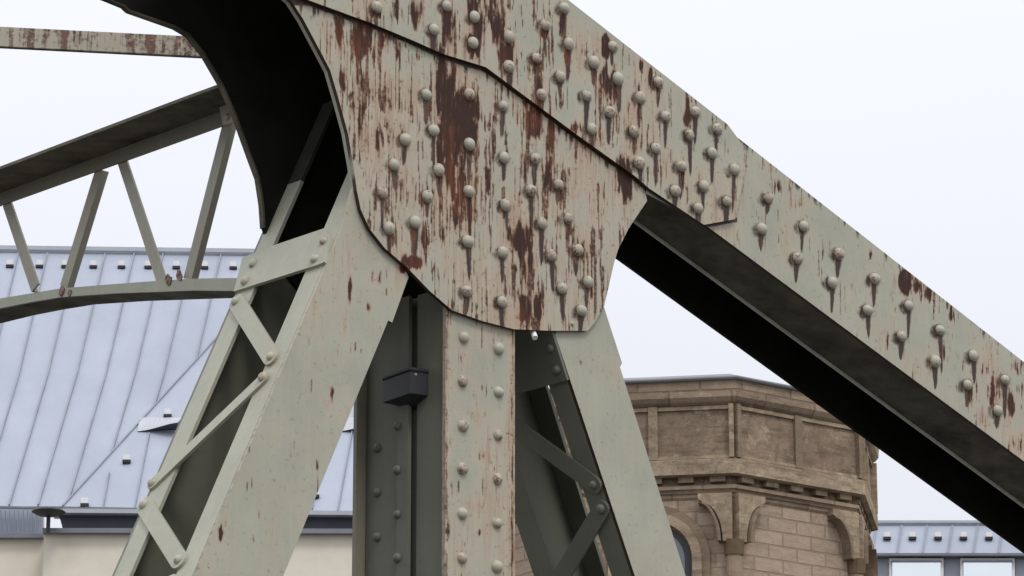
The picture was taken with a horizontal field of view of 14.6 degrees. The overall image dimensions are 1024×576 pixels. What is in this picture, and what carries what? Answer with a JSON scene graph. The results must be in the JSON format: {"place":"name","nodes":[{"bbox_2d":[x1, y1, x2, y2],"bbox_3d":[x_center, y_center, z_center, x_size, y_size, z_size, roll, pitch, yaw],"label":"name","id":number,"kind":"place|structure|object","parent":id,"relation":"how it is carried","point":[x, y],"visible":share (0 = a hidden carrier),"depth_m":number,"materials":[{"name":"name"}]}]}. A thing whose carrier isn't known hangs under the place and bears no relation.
{"place":"outdoors","nodes":[
{"label":"outdoors","id":0,"kind":"place"},
{"bbox_2d":[0,245,353,575],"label":"metal roof house","id":1,"kind":"structure","parent":0,"point":[94,399],"depth_m":73.23,"materials":[{"name":"metal"}]},
{"bbox_2d":[0,0,1023,527],"label":"sky","id":2,"kind":"structure","parent":0,"point":[904,119],"materials":[{"name":"white"}]},
{"bbox_2d":[515,374,878,575],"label":"stone tower","id":3,"kind":"structure","parent":0,"point":[755,477],"depth_m":47.49,"materials":[{"name":"stone"}]},
{"bbox_2d":[671,529,690,575],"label":"arched window","id":4,"kind":"structure","parent":3,"relation":"in","point":[682,547],"depth_m":47.10,"materials":[{"name":"grey glass"}]},
{"bbox_2d":[870,520,1023,575],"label":"dormered house","id":5,"kind":"structure","parent":0,"point":[939,547],"depth_m":82.12,"materials":[{"name":"metal"}]},
{"bbox_2d":[889,558,943,575],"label":"window","id":6,"kind":"structure","parent":5,"relation":"in","point":[897,566],"depth_m":81.76,"materials":[{"name":"glass"}]},
{"bbox_2d":[960,558,1014,575],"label":"window","id":7,"kind":"structure","parent":5,"relation":"in","point":[968,566],"depth_m":81.76,"materials":[{"name":"glass"}]},
{"label":"ground","id":8,"kind":"structure","parent":0,"visible":0},
{"bbox_2d":[0,0,1023,575],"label":"steel bridge","id":9,"kind":"structure","parent":8,"relation":"on","point":[466,204],"depth_m":13.06,"materials":[{"name":"paint"}]},
{"bbox_2d":[382,367,428,408],"bbox_3d":[-0.285,0.330,12.810,0.216,0.129,0.155,9,-18,-28],"label":"box lamp","id":10,"kind":"object","parent":9,"relation":"attached to","point":[408,385],"visible":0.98,"depth_m":12.74,"materials":[{"name":"grey metal"}]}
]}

